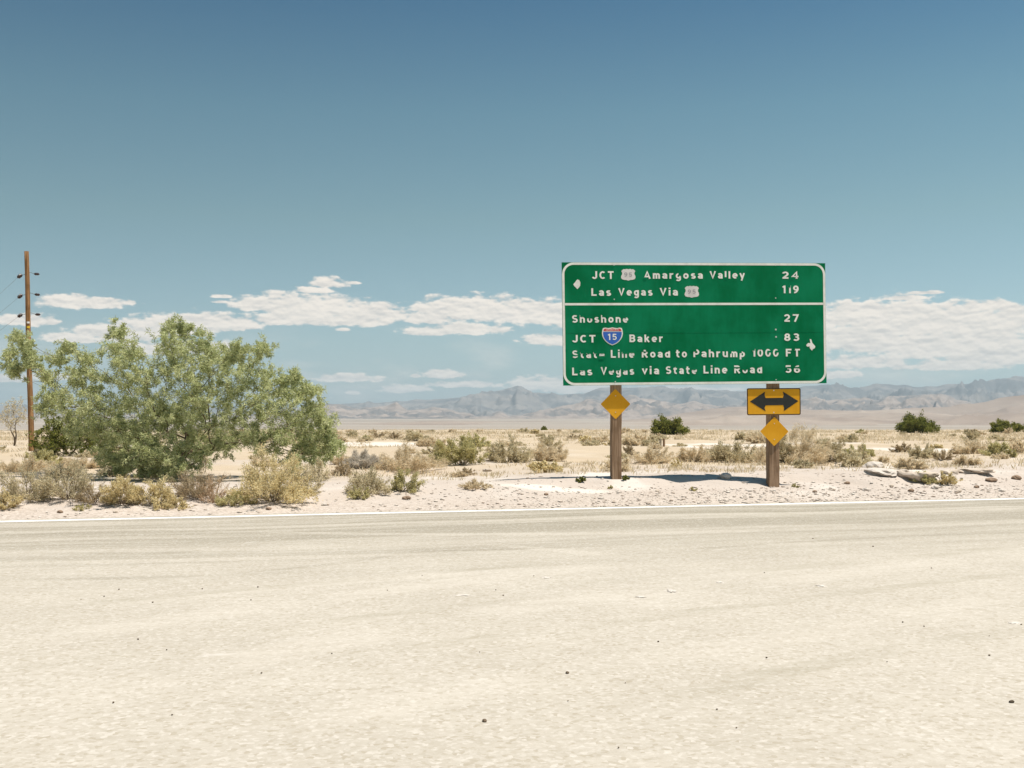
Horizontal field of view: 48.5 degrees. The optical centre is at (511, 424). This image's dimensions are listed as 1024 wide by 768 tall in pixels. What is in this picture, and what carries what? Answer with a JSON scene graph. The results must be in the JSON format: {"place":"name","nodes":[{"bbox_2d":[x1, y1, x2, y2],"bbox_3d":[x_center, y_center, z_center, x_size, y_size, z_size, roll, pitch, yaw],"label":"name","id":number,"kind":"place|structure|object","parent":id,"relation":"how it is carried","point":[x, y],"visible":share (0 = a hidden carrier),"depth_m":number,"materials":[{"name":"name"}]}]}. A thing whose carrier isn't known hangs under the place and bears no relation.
{"place":"outdoors","nodes":[
{"label":"outdoors","id":0,"kind":"place"},
{"bbox_2d":[1,393,971,418],"bbox_3d":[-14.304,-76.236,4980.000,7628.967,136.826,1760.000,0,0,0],"label":"foothills","id":1,"kind":"structure","parent":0,"point":[639,408],"depth_m":4686.17,"materials":[{"name":"grey stone"}]},
{"bbox_2d":[0,497,1023,767],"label":"road","id":2,"kind":"structure","parent":0,"point":[416,669],"depth_m":8.53,"materials":[{"name":"beige asphalt"}]},
{"bbox_2d":[0,498,1023,521],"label":"road edge line","id":3,"kind":"object","parent":2,"relation":"on","point":[489,510],"visible":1,"depth_m":21.14,"materials":[{"name":"paint"}]},
{"bbox_2d":[0,418,1023,519],"bbox_3d":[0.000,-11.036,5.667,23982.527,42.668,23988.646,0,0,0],"label":"ground","id":4,"kind":"structure","parent":0,"point":[332,487],"depth_m":25.59,"materials":[{"name":"beige sand"}]},
{"bbox_2d":[0,486,25,509],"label":"desert shrub","id":5,"kind":"object","parent":4,"relation":"on","point":[5,499],"visible":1,"depth_m":19.87,"materials":[{"name":"yellow plant"}]},
{"bbox_2d":[0,396,27,445],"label":"thin tree","id":6,"kind":"object","parent":4,"relation":"on","point":[17,419],"visible":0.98,"depth_m":61.84,"materials":[{"name":"grey plant"}]},
{"bbox_2d":[0,251,40,450],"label":"utility pole","id":7,"kind":"object","parent":4,"relation":"on","point":[27,314],"visible":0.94,"depth_m":49.92,"materials":[{"name":"brown wood"}]},
{"bbox_2d":[0,453,51,471],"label":"dry shrub","id":8,"kind":"object","parent":4,"relation":"on","point":[30,463],"visible":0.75,"depth_m":27.93,"materials":[{"name":"plant"}]},
{"bbox_2d":[0,463,68,500],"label":"desert shrub","id":9,"kind":"object","parent":4,"relation":"on","point":[13,487],"visible":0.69,"depth_m":20.71,"materials":[{"name":"grey plant"}]},
{"bbox_2d":[21,448,64,463],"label":"desert shrub","id":10,"kind":"object","parent":4,"relation":"on","point":[45,455],"visible":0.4,"depth_m":31.09,"materials":[{"name":"green plant"}]},
{"bbox_2d":[42,462,78,477],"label":"desert shrub","id":11,"kind":"object","parent":4,"relation":"on","point":[60,471],"visible":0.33,"depth_m":25.97,"materials":[{"name":"plant"}]},
{"bbox_2d":[34,458,107,500],"bbox_3d":[-8.091,1.006,20.857,1.358,0.820,1.274,0,0,21],"label":"desert shrub","id":12,"kind":"object","parent":4,"relation":"on","point":[72,488],"visible":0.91,"depth_m":20.75,"materials":[{"name":"grey plant"}]},
{"bbox_2d":[26,405,126,455],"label":"dense bush","id":13,"kind":"object","parent":4,"relation":"on","point":[55,439],"visible":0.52,"depth_m":41.58,"materials":[{"name":"green plant"}]},
{"bbox_2d":[51,456,103,468],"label":"dry shrub","id":14,"kind":"object","parent":4,"relation":"on","point":[90,464],"visible":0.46,"depth_m":29.37,"materials":[{"name":"plant"}]},
{"bbox_2d":[72,503,91,510],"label":"desert shrub","id":15,"kind":"object","parent":4,"relation":"on","point":[80,508],"visible":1,"depth_m":20.02,"materials":[{"name":"yellow plant"}]},
{"bbox_2d":[74,453,93,457],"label":"desert shrub","id":16,"kind":"object","parent":4,"relation":"on","point":[82,455],"visible":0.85,"depth_m":36.85,"materials":[{"name":"grey plant"}]},
{"bbox_2d":[72,482,111,503],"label":"desert shrub","id":17,"kind":"object","parent":4,"relation":"on","point":[83,499],"visible":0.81,"depth_m":20.45,"materials":[{"name":"brown plant"}]},
{"bbox_2d":[96,465,115,476],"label":"desert shrub","id":18,"kind":"object","parent":4,"relation":"on","point":[109,471],"visible":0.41,"depth_m":27.07,"materials":[{"name":"plant"}]},
{"bbox_2d":[99,474,147,505],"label":"desert shrub","id":19,"kind":"object","parent":4,"relation":"on","point":[119,487],"visible":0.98,"depth_m":20.44,"materials":[{"name":"beige plant"}]},
{"bbox_2d":[132,474,177,505],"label":"desert shrub","id":20,"kind":"object","parent":4,"relation":"on","point":[162,490],"visible":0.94,"depth_m":20.57,"materials":[{"name":"yellow plant"}]},
{"bbox_2d":[153,499,169,510],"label":"desert shrub","id":21,"kind":"object","parent":4,"relation":"on","point":[158,507],"visible":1,"depth_m":20.31,"materials":[{"name":"beige plant"}]},
{"bbox_2d":[0,313,347,482],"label":"mesquite tree","id":22,"kind":"object","parent":4,"relation":"on","point":[144,457],"visible":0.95,"depth_m":25.44,"materials":[{"name":"green plant"}]},
{"bbox_2d":[164,496,193,509],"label":"desert shrub","id":23,"kind":"object","parent":4,"relation":"on","point":[175,505],"visible":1,"depth_m":20.48,"materials":[{"name":"beige plant"}]},
{"bbox_2d":[168,455,228,499],"bbox_3d":[-5.908,0.990,21.545,1.229,0.859,1.291,0,0,0],"label":"desert shrub","id":24,"kind":"object","parent":4,"relation":"on","point":[186,489],"visible":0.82,"depth_m":21.45,"materials":[{"name":"brown plant"}]},
{"bbox_2d":[196,474,229,502],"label":"dry shrub","id":25,"kind":"object","parent":4,"relation":"on","point":[208,493],"visible":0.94,"depth_m":21.09,"materials":[{"name":"plant"}]},
{"bbox_2d":[214,487,257,505],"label":"desert shrub","id":26,"kind":"object","parent":4,"relation":"on","point":[230,500],"visible":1,"depth_m":20.92,"materials":[{"name":"green plant"}]},
{"bbox_2d":[248,455,278,465],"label":"desert shrub","id":27,"kind":"object","parent":4,"relation":"on","point":[257,459],"visible":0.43,"depth_m":30.89,"materials":[{"name":"plant"}]},
{"bbox_2d":[224,441,319,503],"bbox_3d":[-4.460,0.860,21.387,1.825,1.268,1.916,0,0,-12],"label":"desert shrub","id":28,"kind":"object","parent":4,"relation":"on","point":[260,486],"visible":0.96,"depth_m":21.26,"materials":[{"name":"beige plant"}]},
{"bbox_2d":[298,462,324,492],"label":"desert shrub","id":29,"kind":"object","parent":4,"relation":"on","point":[318,485],"visible":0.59,"depth_m":22.16,"materials":[{"name":"grey plant"}]},
{"bbox_2d":[303,456,332,481],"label":"desert shrub","id":30,"kind":"object","parent":4,"relation":"on","point":[322,474],"visible":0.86,"depth_m":24.86,"materials":[{"name":"grey plant"}]},
{"bbox_2d":[328,451,348,464],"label":"desert shrub","id":31,"kind":"object","parent":4,"relation":"on","point":[336,460],"visible":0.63,"depth_m":33.16,"materials":[{"name":"plant"}]},
{"bbox_2d":[327,460,354,475],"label":"desert shrub","id":32,"kind":"object","parent":4,"relation":"on","point":[341,468],"visible":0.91,"depth_m":28.37,"materials":[{"name":"brown plant"}]},
{"bbox_2d":[345,429,358,436],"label":"desert shrub","id":33,"kind":"object","parent":4,"relation":"on","point":[350,433],"visible":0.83,"depth_m":95.73,"materials":[{"name":"grey plant"}]},
{"bbox_2d":[346,486,369,499],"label":"desert shrub","id":34,"kind":"object","parent":4,"relation":"on","point":[358,494],"visible":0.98,"depth_m":21.90,"materials":[{"name":"green plant"}]},
{"bbox_2d":[339,449,386,468],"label":"dead shrub","id":35,"kind":"object","parent":4,"relation":"on","point":[363,459],"visible":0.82,"depth_m":30.13,"materials":[{"name":"beige plant"}]},
{"bbox_2d":[342,465,395,494],"bbox_3d":[-2.827,1.082,22.541,1.104,0.611,1.256,0,0,-34],"label":"desert shrub","id":36,"kind":"object","parent":4,"relation":"on","point":[360,481],"visible":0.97,"depth_m":22.39,"materials":[{"name":"grey plant"}]},
{"bbox_2d":[386,432,403,438],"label":"desert shrub","id":37,"kind":"object","parent":4,"relation":"on","point":[394,435],"visible":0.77,"depth_m":80.03,"materials":[{"name":"beige plant"}]},
{"bbox_2d":[388,465,427,492],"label":"desert shrub","id":38,"kind":"object","parent":4,"relation":"on","point":[412,486],"visible":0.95,"depth_m":22.73,"materials":[{"name":"green plant"}]},
{"bbox_2d":[371,439,453,471],"bbox_3d":[-2.547,0.806,30.077,2.277,1.001,1.989,0,0,-37],"label":"dry shrub","id":39,"kind":"object","parent":4,"relation":"on","point":[418,461],"visible":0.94,"depth_m":29.75,"materials":[{"name":"plant"}]},
{"bbox_2d":[402,430,424,440],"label":"desert shrub","id":40,"kind":"object","parent":4,"relation":"on","point":[410,435],"visible":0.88,"depth_m":73.12,"materials":[{"name":"grey plant"}]},
{"bbox_2d":[415,435,436,446],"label":"desert shrub","id":41,"kind":"object","parent":4,"relation":"on","point":[424,442],"visible":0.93,"depth_m":50.82,"materials":[{"name":"plant"}]},
{"bbox_2d":[420,446,439,453],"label":"desert shrub","id":42,"kind":"object","parent":4,"relation":"on","point":[428,451],"visible":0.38,"depth_m":39.31,"materials":[{"name":"grey plant"}]},
{"bbox_2d":[426,447,447,463],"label":"desert shrub","id":43,"kind":"object","parent":4,"relation":"on","point":[437,454],"visible":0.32,"depth_m":32.70,"materials":[{"name":"green plant"}]},
{"bbox_2d":[450,470,468,476],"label":"desert shrub","id":44,"kind":"object","parent":4,"relation":"on","point":[460,474],"visible":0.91,"depth_m":27.20,"materials":[{"name":"plant"}]},
{"bbox_2d":[432,430,490,464],"bbox_3d":[-1.604,0.675,31.850,1.714,1.069,1.553,0,0,-30],"label":"creosote bush","id":45,"kind":"object","parent":4,"relation":"on","point":[468,451],"visible":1,"depth_m":31.57,"materials":[{"name":"green plant"}]},
{"bbox_2d":[457,477,493,489],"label":"dry shrub","id":46,"kind":"object","parent":4,"relation":"on","point":[475,485],"visible":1,"depth_m":23.36,"materials":[{"name":"plant"}]},
{"bbox_2d":[460,433,491,446],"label":"desert shrub","id":47,"kind":"object","parent":4,"relation":"on","point":[477,440],"visible":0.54,"depth_m":51.54,"materials":[{"name":"yellow plant"}]},
{"bbox_2d":[485,432,535,462],"bbox_3d":[-0.051,0.656,32.910,1.564,0.968,1.559,0,0,0],"label":"desert shrub","id":48,"kind":"object","parent":4,"relation":"on","point":[511,452],"visible":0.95,"depth_m":32.71,"materials":[{"name":"grey plant"}]},
{"bbox_2d":[0,428,1023,479],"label":"dry stubble","id":49,"kind":"object","parent":4,"relation":"on","point":[908,437],"visible":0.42,"depth_m":67.04,"materials":[{"name":"beige plant"}]},
{"bbox_2d":[526,460,563,473],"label":"desert shrub","id":50,"kind":"object","parent":4,"relation":"on","point":[544,465],"visible":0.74,"depth_m":27.89,"materials":[{"name":"beige plant"}]},
{"bbox_2d":[530,437,569,461],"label":"dry shrub","id":51,"kind":"object","parent":4,"relation":"on","point":[542,452],"visible":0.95,"depth_m":34.66,"materials":[{"name":"plant"}]},
{"bbox_2d":[538,434,561,446],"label":"desert shrub","id":52,"kind":"object","parent":4,"relation":"on","point":[550,439],"visible":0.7,"depth_m":54.12,"materials":[{"name":"grey plant"}]},
{"bbox_2d":[580,439,603,445],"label":"desert shrub","id":53,"kind":"object","parent":4,"relation":"on","point":[593,443],"visible":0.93,"depth_m":54.24,"materials":[{"name":"grey plant"}]},
{"bbox_2d":[599,456,632,471],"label":"desert shrub","id":54,"kind":"object","parent":4,"relation":"on","point":[625,464],"visible":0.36,"depth_m":28.01,"materials":[{"name":"plant"}]},
{"bbox_2d":[622,444,636,454],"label":"desert shrub","id":55,"kind":"object","parent":4,"relation":"on","point":[630,448],"visible":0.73,"depth_m":38.27,"materials":[{"name":"beige plant"}]},
{"bbox_2d":[622,436,641,445],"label":"desert shrub","id":56,"kind":"object","parent":4,"relation":"on","point":[628,441],"visible":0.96,"depth_m":50.63,"materials":[{"name":"plant"}]},
{"bbox_2d":[624,432,647,440],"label":"desert shrub","id":57,"kind":"object","parent":4,"relation":"on","point":[638,436],"visible":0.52,"depth_m":66.18,"materials":[{"name":"plant"}]},
{"bbox_2d":[627,443,676,463],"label":"dry shrub","id":58,"kind":"object","parent":4,"relation":"on","point":[654,456],"visible":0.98,"depth_m":33.81,"materials":[{"name":"plant"}]},
{"bbox_2d":[649,441,663,448],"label":"desert shrub","id":59,"kind":"object","parent":4,"relation":"on","point":[655,445],"visible":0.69,"depth_m":46.54,"materials":[{"name":"plant"}]},
{"bbox_2d":[650,413,690,434],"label":"green bush","id":60,"kind":"object","parent":4,"relation":"on","point":[663,426],"visible":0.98,"depth_m":104.04,"materials":[{"name":"green plant"}]},
{"bbox_2d":[670,458,682,466],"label":"desert shrub","id":61,"kind":"object","parent":4,"relation":"on","point":[675,463],"visible":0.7,"depth_m":30.57,"materials":[{"name":"beige plant"}]},
{"bbox_2d":[674,444,713,461],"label":"dry shrub","id":62,"kind":"object","parent":4,"relation":"on","point":[692,454],"visible":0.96,"depth_m":34.65,"materials":[{"name":"plant"}]},
{"bbox_2d":[562,262,826,486],"bbox_3d":[3.987,-0.853,24.887,5.909,5.427,0.297,0,0,-7],"label":"guide sign","id":63,"kind":"object","parent":4,"relation":"on","point":[681,323],"visible":1,"depth_m":24.74,"materials":[{"name":"metal"}]},
{"bbox_2d":[601,389,629,418],"bbox_3d":[2.241,-0.453,24.624,0.639,0.639,0.010,0,0,-7],"label":"diamond marker","id":64,"kind":"object","parent":63,"relation":"attached to","point":[615,403],"visible":1,"depth_m":24.62,"materials":[{"name":"metal"}]},
{"bbox_2d":[747,388,800,414],"bbox_3d":[5.752,-0.512,24.991,1.226,0.603,0.012,0,0,-7],"label":"arrow sign","id":65,"kind":"object","parent":63,"relation":"attached to","point":[773,401],"visible":1,"depth_m":24.99,"materials":[{"name":"metal"}]},
{"bbox_2d":[761,417,787,445],"bbox_3d":[5.766,0.142,25.005,0.627,0.627,0.010,0,0,-7],"label":"diamond marker","id":66,"kind":"object","parent":63,"relation":"attached to","point":[774,431],"visible":1,"depth_m":25.01,"materials":[{"name":"metal"}]},
{"bbox_2d":[720,473,731,478],"bbox_3d":[4.755,1.147,25.335,0.256,0.173,0.229,0,0,0],"label":"rock","id":67,"kind":"object","parent":4,"relation":"on","point":[725,475],"visible":0.99,"depth_m":25.26,"materials":[{"name":"grey stone"}]},
{"bbox_2d":[703,436,756,462],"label":"desert shrub","id":68,"kind":"object","parent":4,"relation":"on","point":[720,452],"visible":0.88,"depth_m":34.63,"materials":[{"name":"grey plant"}]},
{"bbox_2d":[734,431,750,439],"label":"desert shrub","id":69,"kind":"object","parent":4,"relation":"on","point":[741,436],"visible":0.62,"depth_m":75.94,"materials":[{"name":"grey plant"}]},
{"bbox_2d":[743,430,765,443],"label":"desert shrub","id":70,"kind":"object","parent":4,"relation":"on","point":[752,439],"visible":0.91,"depth_m":64.49,"materials":[{"name":"plant"}]},
{"bbox_2d":[744,437,780,464],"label":"dry shrub","id":71,"kind":"object","parent":4,"relation":"on","point":[760,454],"visible":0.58,"depth_m":33.32,"materials":[{"name":"plant"}]},
{"bbox_2d":[779,435,797,463],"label":"desert shrub","id":72,"kind":"object","parent":4,"relation":"on","point":[784,447],"visible":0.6,"depth_m":34.10,"materials":[{"name":"grey plant"}]},
{"bbox_2d":[790,459,813,468],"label":"desert shrub","id":73,"kind":"object","parent":4,"relation":"on","point":[798,463],"visible":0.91,"depth_m":30.44,"materials":[{"name":"grey plant"}]},
{"bbox_2d":[780,422,837,464],"bbox_3d":[8.891,0.562,33.980,1.975,1.390,2.077,0,0,0],"label":"dry shrub","id":74,"kind":"object","parent":4,"relation":"on","point":[808,451],"visible":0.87,"depth_m":33.93,"materials":[{"name":"plant"}]},
{"bbox_2d":[819,438,846,462],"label":"desert shrub","id":75,"kind":"object","parent":4,"relation":"on","point":[835,447],"visible":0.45,"depth_m":34.75,"materials":[{"name":"grey plant"}]},
{"bbox_2d":[844,433,858,442],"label":"desert shrub","id":76,"kind":"object","parent":4,"relation":"on","point":[851,437],"visible":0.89,"depth_m":61.35,"materials":[{"name":"grey plant"}]},
{"bbox_2d":[834,449,874,466],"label":"desert shrub","id":77,"kind":"object","parent":4,"relation":"on","point":[843,458],"visible":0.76,"depth_m":31.08,"materials":[{"name":"grey plant"}]},
{"bbox_2d":[842,443,875,456],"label":"desert shrub","id":78,"kind":"object","parent":4,"relation":"on","point":[871,452],"visible":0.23,"depth_m":36.29,"materials":[{"name":"yellow plant"}]},
{"bbox_2d":[854,443,870,460],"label":"desert shrub","id":79,"kind":"object","parent":4,"relation":"on","point":[865,455],"visible":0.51,"depth_m":34.93,"materials":[{"name":"grey plant"}]},
{"bbox_2d":[862,461,882,467],"bbox_3d":[9.617,1.108,30.393,0.555,0.272,0.455,0,0,0],"label":"rock","id":80,"kind":"object","parent":4,"relation":"on","point":[871,464],"visible":0.66,"depth_m":30.25,"materials":[{"name":"beige stone"}]},
{"bbox_2d":[863,467,896,476],"bbox_3d":[8.665,1.113,26.743,0.846,0.216,0.871,0,0,-38],"label":"rock","id":81,"kind":"object","parent":4,"relation":"on","point":[885,472],"visible":0.94,"depth_m":26.43,"materials":[{"name":"beige stone"}]},
{"bbox_2d":[878,455,890,462],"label":"desert shrub","id":82,"kind":"object","parent":4,"relation":"on","point":[884,459],"visible":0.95,"depth_m":34.82,"materials":[{"name":"plant"}]},
{"bbox_2d":[888,442,911,451],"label":"desert shrub","id":83,"kind":"object","parent":4,"relation":"on","point":[900,448],"visible":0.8,"depth_m":39.75,"materials":[{"name":"beige plant"}]},
{"bbox_2d":[897,469,909,477],"bbox_3d":[9.149,1.131,26.576,0.311,0.213,0.241,0,0,0],"label":"rock","id":84,"kind":"object","parent":4,"relation":"on","point":[900,472],"visible":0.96,"depth_m":26.50,"materials":[{"name":"beige stone"}]},
{"bbox_2d":[890,456,931,469],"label":"desert shrub","id":85,"kind":"object","parent":4,"relation":"on","point":[909,463],"visible":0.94,"depth_m":29.03,"materials":[{"name":"plant"}]},
{"bbox_2d":[893,409,940,433],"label":"green bush","id":86,"kind":"object","parent":4,"relation":"on","point":[911,423],"visible":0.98,"depth_m":119.03,"materials":[{"name":"green plant"}]},
{"bbox_2d":[902,471,938,480],"bbox_3d":[9.489,1.193,26.470,0.678,0.216,0.718,0,0,-39],"label":"rock slab","id":87,"kind":"object","parent":4,"relation":"on","point":[916,476],"visible":0.91,"depth_m":26.24,"materials":[{"name":"beige stone"}]},
{"bbox_2d":[908,443,938,458],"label":"desert shrub","id":88,"kind":"object","parent":4,"relation":"on","point":[923,453],"visible":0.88,"depth_m":35.87,"materials":[{"name":"grey plant"}]},
{"bbox_2d":[909,470,938,483],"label":"desert shrub","id":89,"kind":"object","parent":4,"relation":"on","point":[927,480],"visible":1,"depth_m":26.18,"materials":[{"name":"green plant"}]},
{"bbox_2d":[930,449,958,459],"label":"desert shrub","id":90,"kind":"object","parent":4,"relation":"on","point":[942,455],"visible":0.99,"depth_m":34.74,"materials":[{"name":"beige plant"}]},
{"bbox_2d":[936,471,963,484],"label":"desert shrub","id":91,"kind":"object","parent":4,"relation":"on","point":[945,479],"visible":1,"depth_m":26.06,"materials":[{"name":"beige plant"}]},
{"bbox_2d":[942,470,958,474],"bbox_3d":[10.491,1.149,27.268,0.419,0.154,0.295,0,0,-25],"label":"rock slab","id":92,"kind":"object","parent":4,"relation":"on","point":[955,472],"visible":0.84,"depth_m":27.16,"materials":[{"name":"beige stone"}]},
{"bbox_2d":[950,453,982,465],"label":"desert shrub","id":93,"kind":"object","parent":4,"relation":"on","point":[969,461],"visible":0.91,"depth_m":31.96,"materials":[{"name":"plant"}]},
{"bbox_2d":[948,437,988,453],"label":"dry shrub","id":94,"kind":"object","parent":4,"relation":"on","point":[972,447],"visible":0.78,"depth_m":37.13,"materials":[{"name":"plant"}]},
{"bbox_2d":[960,430,980,439],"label":"desert shrub","id":95,"kind":"object","parent":4,"relation":"on","point":[970,435],"visible":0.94,"depth_m":72.48,"materials":[{"name":"grey plant"}]},
{"bbox_2d":[954,468,995,473],"bbox_3d":[11.143,1.113,27.464,0.889,0.132,0.593,0,0,-27],"label":"rock slab","id":96,"kind":"object","parent":4,"relation":"on","point":[973,470],"visible":0.99,"depth_m":27.32,"materials":[{"name":"beige stone"}]},
{"bbox_2d":[978,438,1009,455],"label":"desert shrub","id":97,"kind":"object","parent":4,"relation":"on","point":[995,448],"visible":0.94,"depth_m":35.56,"materials":[{"name":"green plant"}]},
{"bbox_2d":[989,451,1009,458],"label":"desert shrub","id":98,"kind":"object","parent":4,"relation":"on","point":[1004,455],"visible":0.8,"depth_m":34.66,"materials":[{"name":"plant"}]},
{"bbox_2d":[989,418,1023,432],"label":"green bush","id":99,"kind":"object","parent":4,"relation":"on","point":[999,425],"visible":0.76,"depth_m":134.44,"materials":[{"name":"green plant"}]},
{"bbox_2d":[1005,447,1016,457],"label":"desert shrub","id":100,"kind":"object","parent":4,"relation":"on","point":[1009,451],"visible":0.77,"depth_m":35.13,"materials":[{"name":"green plant"}]},
{"bbox_2d":[1006,434,1023,452],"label":"desert shrub","id":101,"kind":"object","parent":4,"relation":"on","point":[1015,444],"visible":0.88,"depth_m":37.99,"materials":[{"name":"plant"}]},
{"bbox_2d":[0,376,1023,416],"bbox_3d":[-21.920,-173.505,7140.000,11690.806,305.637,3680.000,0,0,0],"label":"mountains","id":102,"kind":"structure","parent":0,"point":[518,400],"depth_m":6882.97,"materials":[{"name":"grey stone"}]},
{"bbox_2d":[0,0,1023,408],"label":"sky","id":103,"kind":"structure","parent":0,"point":[395,194],"materials":[{"name":"blue"}]},
{"bbox_2d":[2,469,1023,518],"bbox_3d":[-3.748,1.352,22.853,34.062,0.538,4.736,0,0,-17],"label":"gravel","id":104,"kind":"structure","parent":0,"point":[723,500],"depth_m":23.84,"materials":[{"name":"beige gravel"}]},
{"bbox_2d":[197,395,1023,425],"bbox_3d":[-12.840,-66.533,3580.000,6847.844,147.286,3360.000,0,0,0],"label":"alluvial fan","id":105,"kind":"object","parent":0,"point":[1010,409],"visible":0.38,"depth_m":2671.23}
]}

